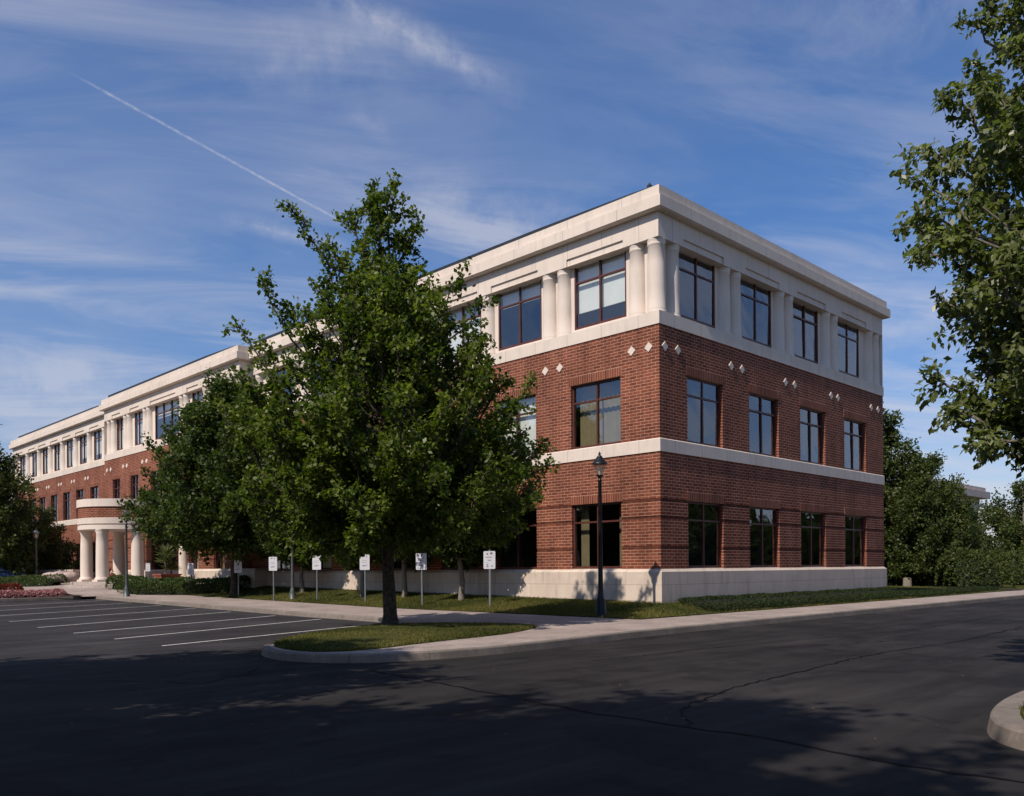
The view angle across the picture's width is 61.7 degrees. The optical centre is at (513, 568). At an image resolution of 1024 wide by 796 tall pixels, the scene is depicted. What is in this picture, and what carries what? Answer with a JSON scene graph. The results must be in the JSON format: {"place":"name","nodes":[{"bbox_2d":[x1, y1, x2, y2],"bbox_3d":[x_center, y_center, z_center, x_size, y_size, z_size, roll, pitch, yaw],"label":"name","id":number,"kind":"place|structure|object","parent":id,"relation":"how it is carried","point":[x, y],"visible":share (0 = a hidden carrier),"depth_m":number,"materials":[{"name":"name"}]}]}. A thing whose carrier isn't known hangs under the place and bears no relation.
{"place":"outdoors","nodes":[
{"label":"outdoors","id":0,"kind":"place"},
{"bbox_2d":[1,583,136,596],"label":"plaza","id":1,"kind":"structure","parent":0,"point":[94,591],"depth_m":46.53,"materials":[{"name":"concrete"}]},
{"bbox_2d":[0,567,30,579],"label":"parked car","id":2,"kind":"object","parent":1,"relation":"on","point":[4,572],"visible":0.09,"depth_m":56.51,"materials":[{"name":"blue metal"}]},
{"bbox_2d":[0,424,56,574],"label":"broadleaf tree","id":3,"kind":"object","parent":1,"relation":"on","point":[13,510],"visible":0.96,"depth_m":58.09,"materials":[{"name":"green plant"}]},
{"bbox_2d":[0,573,66,586],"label":"clipped hedge","id":4,"kind":"object","parent":1,"relation":"on","point":[35,580],"visible":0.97,"depth_m":54.40,"materials":[{"name":"green plant"}]},
{"bbox_2d":[33,528,38,574],"bbox_3d":[-32.280,-0.770,58.000,0.470,3.996,0.470,0,0,-44],"label":"lamp post","id":5,"kind":"object","parent":1,"relation":"on","point":[36,531],"visible":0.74,"depth_m":57.95,"materials":[{"name":"black metal"}]},
{"bbox_2d":[6,503,79,574],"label":"broadleaf tree","id":6,"kind":"object","parent":1,"relation":"on","point":[55,557],"visible":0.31,"depth_m":62.71,"materials":[{"name":"green plant"}]},
{"bbox_2d":[30,570,79,581],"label":"stone wall","id":7,"kind":"structure","parent":1,"relation":"on","point":[41,572],"depth_m":59.27,"materials":[{"name":"beige stone"}]},
{"bbox_2d":[48,571,64,582],"bbox_3d":[-29.146,0.553,55.008,1.312,0.824,0.988,0,0,-44],"label":"boulder","id":8,"kind":"object","parent":1,"relation":"on","point":[58,572],"visible":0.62,"depth_m":54.71,"materials":[{"name":"beige stone"}]},
{"bbox_2d":[59,571,79,582],"bbox_3d":[-28.468,0.548,54.966,1.188,0.742,0.892,0,0,-44],"label":"boulder","id":9,"kind":"object","parent":1,"relation":"on","point":[70,576],"visible":0.86,"depth_m":54.76,"materials":[{"name":"beige stone"}]},
{"bbox_2d":[109,567,115,580],"bbox_3d":[-24.280,0.358,51.119,1.100,1.021,1.086,0,0,-44],"label":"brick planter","id":10,"kind":"object","parent":1,"relation":"on","point":[110,569],"visible":0.15,"depth_m":51.11,"materials":[{"name":"red stone"}]},
{"bbox_2d":[146,562,149,579],"bbox_3d":[-19.800,0.438,46.507,0.322,1.550,0.054,0,1,24],"label":"parking sign","id":11,"kind":"object","parent":1,"relation":"on","point":[148,566],"visible":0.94,"depth_m":46.48,"materials":[{"name":"white metal"}]},
{"bbox_2d":[105,574,192,589],"bbox_3d":[-20.070,0.810,47.430,5.036,1.133,1.617,0,0,4],"label":"clipped hedge","id":12,"kind":"object","parent":1,"relation":"on","point":[117,578],"visible":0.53,"depth_m":47.18,"materials":[{"name":"green plant"}]},
{"bbox_2d":[152,543,181,580],"bbox_3d":[-19.753,-0.298,48.993,1.949,2.471,1.628,0,0,-44],"label":"brick planter","id":13,"kind":"object","parent":1,"relation":"on","point":[166,554],"visible":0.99,"depth_m":48.78,"materials":[{"name":"green plant"}]},
{"bbox_2d":[0,596,381,666],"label":"parking lot","id":14,"kind":"structure","parent":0,"point":[26,642],"depth_m":23.57,"materials":[{"name":"grey asphalt"}]},
{"bbox_2d":[9,608,194,621],"bbox_3d":[-14.423,1.645,30.950,0.100,0.036,8.379,0,0,21],"label":"parking line","id":15,"kind":"object","parent":14,"relation":"on","point":[108,614],"visible":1,"depth_m":30.76,"materials":[{"name":"paint"}]},
{"bbox_2d":[37,612,222,627],"bbox_3d":[-12.174,1.662,28.517,0.100,0.037,8.412,0,0,21],"label":"parking line","id":16,"kind":"object","parent":14,"relation":"on","point":[124,620],"visible":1,"depth_m":27.58,"materials":[{"name":"paint"}]},
{"bbox_2d":[79,616,266,632],"bbox_3d":[-9.922,1.667,26.223,0.101,0.012,8.316,0,0,22],"label":"parking line","id":17,"kind":"object","parent":14,"relation":"on","point":[173,624],"visible":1,"depth_m":25.46,"materials":[{"name":"paint"}]},
{"bbox_2d":[117,619,317,638],"bbox_3d":[-7.864,1.656,24.126,0.101,0.001,8.286,0,0,23],"label":"parking line","id":18,"kind":"object","parent":14,"relation":"on","point":[212,629],"visible":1,"depth_m":23.34,"materials":[{"name":"paint"}]},
{"bbox_2d":[162,625,361,645],"bbox_3d":[-5.940,1.641,21.452,0.104,0.001,6.985,0,0,27],"label":"parking line","id":19,"kind":"object","parent":14,"relation":"on","point":[254,636],"visible":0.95,"depth_m":20.75,"materials":[{"name":"paint"}]},
{"bbox_2d":[0,593,1023,795],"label":"road","id":20,"kind":"structure","parent":0,"point":[908,696],"depth_m":9.15,"materials":[{"name":"grey asphalt"}]},
{"bbox_2d":[0,596,80,601],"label":"kerb","id":21,"kind":"structure","parent":20,"relation":"on","point":[39,599],"depth_m":41.59,"materials":[{"name":"concrete"}]},
{"bbox_2d":[24,595,81,597],"bbox_3d":[-29.253,1.434,37.849,18.300,0.099,3.360,0,0,-44],"label":"flower border","id":22,"kind":"object","parent":21,"relation":"on","point":[60,596],"visible":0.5,"depth_m":43.13,"materials":[{"name":"plant"}]},
{"bbox_2d":[0,582,24,592],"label":"red shrub","id":23,"kind":"object","parent":22,"relation":"on","point":[14,586],"visible":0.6,"depth_m":42.99,"materials":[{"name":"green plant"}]},
{"bbox_2d":[0,587,66,597],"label":"flower bed","id":24,"kind":"object","parent":22,"relation":"on","point":[8,593],"visible":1,"depth_m":41.88,"materials":[{"name":"pink plant"}]},
{"bbox_2d":[85,594,1023,662],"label":"kerb","id":25,"kind":"structure","parent":20,"relation":"on","point":[267,651],"depth_m":19.46,"materials":[{"name":"concrete"}]},
{"bbox_2d":[885,0,1023,478],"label":"street tree","id":26,"kind":"object","parent":20,"relation":"on","point":[1001,142],"visible":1,"depth_m":12.00,"materials":[{"name":"green plant"}]},
{"bbox_2d":[987,690,1023,750],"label":"kerb","id":27,"kind":"structure","parent":20,"relation":"on","point":[1005,726],"depth_m":7.89,"materials":[{"name":"concrete"}]},
{"bbox_2d":[0,0,1023,545],"label":"sky","id":28,"kind":"structure","parent":0,"point":[148,148],"materials":[{"name":"blue"}]},
{"bbox_2d":[105,589,1023,652],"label":"sidewalk","id":29,"kind":"structure","parent":0,"point":[549,627],"depth_m":25.55,"materials":[{"name":"concrete"}]},
{"bbox_2d":[121,508,130,596],"bbox_3d":[-19.635,-0.769,43.500,0.470,4.727,0.470,0,0,-44],"label":"lamp post","id":30,"kind":"object","parent":29,"relation":"on","point":[126,592],"visible":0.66,"depth_m":43.44,"materials":[{"name":"black metal"}]},
{"bbox_2d":[274,624,535,651],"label":"grass verge","id":31,"kind":"object","parent":29,"relation":"on","point":[387,635],"depth_m":17.41,"materials":[{"name":"green plant"}]},
{"bbox_2d":[211,168,566,624],"bbox_3d":[-3.231,-4.295,21.822,7.738,11.702,7.773,0,0,35],"label":"maple tree","id":32,"kind":"object","parent":31,"relation":"on","point":[340,473],"visible":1,"depth_m":20.49,"materials":[{"name":"green plant"}]},
{"bbox_2d":[186,583,1023,715],"bbox_3d":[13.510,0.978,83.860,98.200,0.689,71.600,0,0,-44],"label":"lawn","id":33,"kind":"structure","parent":0,"point":[894,586],"depth_m":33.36,"materials":[{"name":"green plant"}]},
{"bbox_2d":[115,575,250,594],"bbox_3d":[-17.512,0.866,45.593,7.787,1.085,2.012,0,0,15],"label":"clipped hedge","id":34,"kind":"object","parent":33,"relation":"on","point":[216,584],"visible":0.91,"depth_m":45.30,"materials":[{"name":"green plant"}]},
{"bbox_2d":[187,562,193,582],"bbox_3d":[-17.115,0.625,45.518,0.460,1.920,0.054,0,-1,26],"label":"parking sign","id":35,"kind":"object","parent":33,"relation":"on","point":[190,568],"visible":0.94,"depth_m":45.51,"materials":[{"name":"white metal"}]},
{"bbox_2d":[116,366,289,594],"bbox_3d":[-14.475,-4.441,42.860,10.144,11.573,10.761,0,0,-44],"label":"broadleaf tree","id":36,"kind":"object","parent":33,"relation":"on","point":[211,461],"visible":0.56,"depth_m":40.85,"materials":[{"name":"green plant"}]},
{"bbox_2d":[234,560,241,595],"bbox_3d":[-13.475,0.566,42.012,0.460,2.050,0.054,0,0,22],"label":"parking sign","id":37,"kind":"object","parent":33,"relation":"on","point":[238,569],"visible":0.74,"depth_m":41.99,"materials":[{"name":"white metal"}]},
{"bbox_2d":[269,556,276,600],"bbox_3d":[-10.771,0.548,38.503,0.460,2.250,0.055,0,1,24],"label":"parking sign","id":38,"kind":"object","parent":33,"relation":"on","point":[273,563],"visible":0.92,"depth_m":38.49,"materials":[{"name":"white metal"}]},
{"bbox_2d":[245,457,333,592],"bbox_3d":[-9.944,-2.425,40.438,5.579,7.394,5.995,0,0,-4],"label":"shade tree","id":39,"kind":"object","parent":33,"relation":"on","point":[267,543],"visible":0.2,"depth_m":39.31,"materials":[{"name":"green plant"}]},
{"bbox_2d":[289,532,295,598],"bbox_3d":[-9.944,-0.764,38.574,0.470,4.707,0.470,0,0,-44],"label":"lamp post","id":40,"kind":"object","parent":33,"relation":"on","point":[292,594],"visible":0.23,"depth_m":38.51,"materials":[{"name":"black metal"}]},
{"bbox_2d":[312,555,320,599],"bbox_3d":[-8.456,0.502,36.920,0.460,2.250,0.054,0,-1,26],"label":"parking sign","id":41,"kind":"object","parent":33,"relation":"on","point":[316,564],"visible":0.77,"depth_m":36.91,"materials":[{"name":"white metal"}]},
{"bbox_2d":[282,419,380,595],"bbox_3d":[-6.460,-2.757,36.718,6.626,8.172,6.166,0,0,15],"label":"shade tree","id":42,"kind":"object","parent":33,"relation":"on","point":[337,555],"depth_m":36.65,"materials":[{"name":"green plant"}]},
{"bbox_2d":[360,553,369,600],"bbox_3d":[-6.004,0.499,34.712,0.460,2.230,0.054,0,0,22],"label":"parking sign","id":43,"kind":"object","parent":33,"relation":"on","point":[365,563],"visible":0.77,"depth_m":34.69,"materials":[{"name":"white metal"}]},
{"bbox_2d":[366,432,434,597],"bbox_3d":[-4.488,-2.546,34.935,6.310,7.783,5.872,0,0,18],"label":"shade tree","id":44,"kind":"object","parent":33,"relation":"on","point":[405,558],"visible":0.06,"depth_m":34.65,"materials":[{"name":"green plant"}]},
{"bbox_2d":[416,553,426,604],"bbox_3d":[-3.427,0.498,32.103,0.460,2.250,0.056,0,1,23],"label":"parking sign","id":45,"kind":"object","parent":33,"relation":"on","point":[421,561],"visible":0.9,"depth_m":32.09,"materials":[{"name":"white metal"}]},
{"bbox_2d":[424,402,526,599],"bbox_3d":[-2.060,-2.525,32.367,6.310,7.783,5.872,0,0,-44],"label":"shade tree","id":46,"kind":"object","parent":33,"relation":"on","point":[467,554],"visible":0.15,"depth_m":31.68,"materials":[{"name":"green plant"}]},
{"bbox_2d":[483,550,494,605],"bbox_3d":[-0.824,0.456,29.920,0.460,2.230,0.055,0,-1,26],"label":"parking sign","id":47,"kind":"object","parent":33,"relation":"on","point":[489,559],"visible":0.95,"depth_m":29.91,"materials":[{"name":"white metal"}]},
{"bbox_2d":[592,451,607,617],"bbox_3d":[2.552,-0.995,25.198,0.470,4.910,0.470,0,0,-44],"label":"lamp post","id":48,"kind":"object","parent":33,"relation":"on","point":[600,599],"visible":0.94,"depth_m":25.14,"materials":[{"name":"black metal"}]},
{"bbox_2d":[678,586,998,610],"bbox_3d":[16.312,1.067,37.752,1.860,0.571,30.305,0,0,45],"label":"ground cover","id":49,"kind":"object","parent":33,"relation":"on","point":[759,600],"visible":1,"depth_m":32.20,"materials":[{"name":"green plant"}]},
{"bbox_2d":[903,578,911,585],"bbox_3d":[24.819,0.912,54.000,0.640,0.680,0.640,0,0,-44],"label":"tree stump","id":50,"kind":"object","parent":33,"relation":"on","point":[907,581],"visible":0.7,"depth_m":53.80,"materials":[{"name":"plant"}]},
{"bbox_2d":[883,402,968,585],"bbox_3d":[24.802,-4.412,57.516,9.725,13.486,10.335,0,0,-44],"label":"broadleaf tree","id":51,"kind":"object","parent":33,"relation":"on","point":[891,439],"visible":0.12,"depth_m":56.05,"materials":[{"name":"green plant"}]},
{"bbox_2d":[886,473,989,532],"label":"building","id":52,"kind":"structure","parent":33,"relation":"on","point":[977,493],"depth_m":87.53,"materials":[{"name":"brick"}]},
{"bbox_2d":[884,449,992,585],"bbox_3d":[26.979,-2.854,54.931,7.382,9.633,6.946,0,0,-29],"label":"broadleaf tree","id":53,"kind":"object","parent":33,"relation":"on","point":[936,514],"visible":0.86,"depth_m":53.70,"materials":[{"name":"green plant"}]},
{"bbox_2d":[932,503,1006,583],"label":"broadleaf tree","id":54,"kind":"object","parent":33,"relation":"on","point":[979,525],"visible":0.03,"depth_m":58.47,"materials":[{"name":"green plant"}]},
{"bbox_2d":[933,546,1015,586],"bbox_3d":[27.937,-0.091,51.966,4.478,2.608,3.326,0,0,3],"label":"garden bush","id":55,"kind":"object","parent":33,"relation":"on","point":[972,571],"visible":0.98,"depth_m":51.17,"materials":[{"name":"green plant"}]},
{"bbox_2d":[976,479,1023,576],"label":"broadleaf tree","id":56,"kind":"object","parent":33,"relation":"on","point":[1009,530],"visible":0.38,"depth_m":61.84,"materials":[{"name":"green plant"}]},
{"bbox_2d":[994,549,1023,584],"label":"garden bush","id":57,"kind":"object","parent":33,"relation":"on","point":[1018,566],"visible":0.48,"depth_m":57.21,"materials":[{"name":"green plant"}]},
{"bbox_2d":[920,584,1022,589],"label":"path","id":58,"kind":"structure","parent":0,"point":[957,586],"depth_m":52.64,"materials":[{"name":"concrete"}]},
{"label":"ground","id":59,"kind":"structure","parent":0,"visible":0},
{"bbox_2d":[9,183,889,604],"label":"office building","id":60,"kind":"structure","parent":59,"relation":"on","point":[711,387],"depth_m":32.03,"materials":[{"name":"brick"}]},
{"bbox_2d":[20,456,25,480],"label":"window","id":61,"kind":"structure","parent":60,"relation":"in","point":[24,457],"depth_m":78.05,"materials":[{"name":"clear glass"}]},
{"bbox_2d":[32,452,36,476],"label":"window","id":62,"kind":"structure","parent":60,"relation":"in","point":[33,458],"depth_m":75.15,"materials":[{"name":"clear glass"}]},
{"bbox_2d":[40,497,44,508],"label":"window","id":63,"kind":"structure","parent":60,"relation":"in","point":[44,497],"depth_m":72.90,"materials":[{"name":"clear glass"}]},
{"bbox_2d":[43,448,47,474],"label":"window","id":64,"kind":"structure","parent":60,"relation":"in","point":[46,450],"depth_m":73.31,"materials":[{"name":"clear glass"}]},
{"bbox_2d":[52,495,57,521],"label":"window","id":65,"kind":"structure","parent":60,"relation":"in","point":[53,502],"depth_m":70.65,"materials":[{"name":"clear glass"}]},
{"bbox_2d":[54,444,59,470],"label":"window","id":66,"kind":"structure","parent":60,"relation":"in","point":[58,446],"depth_m":71.36,"materials":[{"name":"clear glass"}]},
{"bbox_2d":[65,492,69,519],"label":"window","id":67,"kind":"structure","parent":60,"relation":"in","point":[68,500],"depth_m":68.41,"materials":[{"name":"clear glass"}]},
{"bbox_2d":[67,440,72,467],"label":"window","id":68,"kind":"structure","parent":60,"relation":"in","point":[70,447],"depth_m":68.71,"materials":[{"name":"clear glass"}]},
{"bbox_2d":[78,544,79,571],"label":"window","id":69,"kind":"structure","parent":60,"relation":"in","point":[78,544],"depth_m":66.73,"materials":[{"name":"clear glass"}]},
{"bbox_2d":[78,489,83,499],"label":"window","id":70,"kind":"structure","parent":60,"relation":"in","point":[82,492],"depth_m":66.27,"materials":[{"name":"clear glass"}]},
{"bbox_2d":[80,435,86,464],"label":"window","id":71,"kind":"structure","parent":60,"relation":"in","point":[84,443],"depth_m":66.57,"materials":[{"name":"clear glass"}]},
{"bbox_2d":[93,542,95,571],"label":"window","id":72,"kind":"structure","parent":60,"relation":"in","point":[95,542],"depth_m":64.52,"materials":[{"name":"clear glass"}]},
{"bbox_2d":[92,486,97,498],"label":"window","id":73,"kind":"structure","parent":60,"relation":"in","point":[96,495],"depth_m":64.38,"materials":[{"name":"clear glass"}]},
{"bbox_2d":[94,430,101,460],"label":"window","id":74,"kind":"structure","parent":60,"relation":"in","point":[99,433],"depth_m":64.22,"materials":[{"name":"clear glass"}]},
{"bbox_2d":[114,479,119,497],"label":"window","id":75,"kind":"structure","parent":60,"relation":"in","point":[115,488],"depth_m":59.18,"materials":[{"name":"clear glass"}]},
{"bbox_2d":[117,418,122,450],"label":"window","id":76,"kind":"structure","parent":60,"relation":"in","point":[121,419],"depth_m":59.22,"materials":[{"name":"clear glass"}]},
{"bbox_2d":[132,475,138,498],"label":"window","id":77,"kind":"structure","parent":60,"relation":"in","point":[137,480],"depth_m":56.97,"materials":[{"name":"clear glass"}]},
{"bbox_2d":[135,410,142,445],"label":"window","id":78,"kind":"structure","parent":60,"relation":"in","point":[140,415],"depth_m":56.83,"materials":[{"name":"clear glass"}]},
{"bbox_2d":[153,538,175,569],"bbox_3d":[-21.597,-0.612,53.338,0.150,2.830,3.700,0,0,-44],"label":"entrance door","id":79,"kind":"structure","parent":60,"relation":"in","point":[157,565],"depth_m":53.91,"materials":[{"name":"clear glass"}]},
{"bbox_2d":[155,399,178,439],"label":"window","id":80,"kind":"structure","parent":60,"relation":"in","point":[164,410],"depth_m":53.89,"materials":[{"name":"clear glass"}]},
{"bbox_2d":[190,545,198,568],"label":"window","id":81,"kind":"structure","parent":60,"relation":"in","point":[196,564],"depth_m":50.69,"materials":[{"name":"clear glass"}]},
{"bbox_2d":[192,391,201,403],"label":"window","id":82,"kind":"structure","parent":60,"relation":"in","point":[197,393],"depth_m":50.47,"materials":[{"name":"clear glass"}]},
{"bbox_2d":[215,551,224,568],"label":"window","id":83,"kind":"structure","parent":60,"relation":"in","point":[216,558],"depth_m":48.33,"materials":[{"name":"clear glass"}]},
{"bbox_2d":[270,556,289,570],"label":"window","id":84,"kind":"structure","parent":60,"relation":"in","point":[280,565],"depth_m":44.58,"materials":[{"name":"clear glass"}]},
{"bbox_2d":[309,553,331,570],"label":"window","id":85,"kind":"structure","parent":60,"relation":"in","point":[329,564],"depth_m":41.64,"materials":[{"name":"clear glass"}]},
{"bbox_2d":[394,562,414,569],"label":"window","id":86,"kind":"structure","parent":60,"relation":"in","point":[407,568],"depth_m":36.94,"materials":[{"name":"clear glass"}]},
{"bbox_2d":[443,556,476,569],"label":"window","id":87,"kind":"structure","parent":60,"relation":"in","point":[444,564],"depth_m":34.88,"materials":[{"name":"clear glass"}]},
{"bbox_2d":[445,301,481,361],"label":"window","id":88,"kind":"structure","parent":60,"relation":"in","point":[459,313],"depth_m":34.85,"materials":[{"name":"clear glass"}]},
{"bbox_2d":[496,395,535,455],"bbox_3d":[0.189,-5.252,32.133,0.190,2.220,2.200,0,0,-44],"label":"window","id":89,"kind":"structure","parent":60,"relation":"in","point":[528,420],"depth_m":31.88,"materials":[{"name":"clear glass"}]},
{"bbox_2d":[497,508,536,568],"bbox_3d":[0.190,-1.087,32.101,0.100,2.230,2.200,0,0,-44],"label":"window","id":90,"kind":"structure","parent":60,"relation":"in","point":[518,536],"depth_m":32.07,"materials":[{"name":"brown metal"}]},
{"bbox_2d":[498,280,541,350],"bbox_3d":[0.305,-9.513,32.280,0.190,2.260,2.300,0,0,-44],"label":"window","id":91,"kind":"structure","parent":60,"relation":"in","point":[519,296],"depth_m":32.24,"materials":[{"name":"clear glass"}]},
{"bbox_2d":[572,377,620,448],"bbox_3d":[2.983,-5.274,29.410,0.364,2.220,2.200,0,0,-44],"label":"window","id":92,"kind":"structure","parent":60,"relation":"in","point":[600,413],"depth_m":29.54,"materials":[{"name":"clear glass"}]},
{"bbox_2d":[573,502,621,568],"bbox_3d":[3.016,-1.109,29.410,0.364,2.230,2.200,0,0,-44],"label":"window","id":93,"kind":"structure","parent":60,"relation":"in","point":[585,554],"depth_m":30.04,"materials":[{"name":"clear glass"}]},
{"bbox_2d":[574,251,626,329],"bbox_3d":[3.037,-9.535,29.496,0.190,2.260,2.300,0,0,-44],"label":"window","id":94,"kind":"structure","parent":60,"relation":"in","point":[601,284],"depth_m":29.51,"materials":[{"name":"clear glass"}]},
{"bbox_2d":[679,258,714,327],"bbox_3d":[6.242,-9.560,29.392,2.260,2.260,0.100,0,0,-44],"label":"window","id":95,"kind":"structure","parent":60,"relation":"in","point":[712,281],"depth_m":29.57,"materials":[{"name":"brown metal"}]},
{"bbox_2d":[687,376,719,447],"bbox_3d":[6.424,-5.302,29.242,2.150,2.220,0.100,0,0,-44],"label":"window","id":96,"kind":"structure","parent":60,"relation":"in","point":[701,382],"depth_m":29.24,"materials":[{"name":"brown metal"}]},
{"bbox_2d":[688,501,720,567],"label":"window","id":97,"kind":"structure","parent":60,"relation":"in","point":[702,504],"depth_m":29.27,"materials":[{"name":"brown metal"}]},
{"bbox_2d":[740,280,770,347],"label":"window","id":98,"kind":"structure","parent":60,"relation":"in","point":[753,298],"depth_m":32.15,"materials":[{"name":"brown metal"}]},
{"bbox_2d":[749,393,775,456],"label":"window","id":99,"kind":"structure","parent":60,"relation":"in","point":[759,412],"depth_m":32.00,"materials":[{"name":"brown metal"}]},
{"bbox_2d":[749,506,776,566],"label":"window","id":100,"kind":"structure","parent":60,"relation":"in","point":[761,524],"depth_m":32.00,"materials":[{"name":"brown metal"}]},
{"bbox_2d":[793,306,817,363],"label":"window","id":101,"kind":"structure","parent":60,"relation":"in","point":[802,319],"depth_m":34.90,"materials":[{"name":"brown metal"}]},
{"bbox_2d":[800,406,822,464],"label":"window","id":102,"kind":"structure","parent":60,"relation":"in","point":[809,424],"depth_m":34.73,"materials":[{"name":"brown metal"}]},
{"bbox_2d":[800,511,823,566],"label":"window","id":103,"kind":"structure","parent":60,"relation":"in","point":[810,527],"depth_m":34.70,"materials":[{"name":"brown metal"}]},
{"bbox_2d":[838,325,858,377],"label":"window","id":104,"kind":"structure","parent":60,"relation":"in","point":[846,337],"depth_m":37.65,"materials":[{"name":"brown metal"}]},
{"bbox_2d":[844,418,863,471],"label":"window","id":105,"kind":"structure","parent":60,"relation":"in","point":[851,434],"depth_m":37.61,"materials":[{"name":"brown metal"}]},
{"bbox_2d":[845,515,864,566],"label":"window","id":106,"kind":"structure","parent":60,"relation":"in","point":[852,529],"depth_m":37.47,"materials":[{"name":"brown metal"}]}
]}

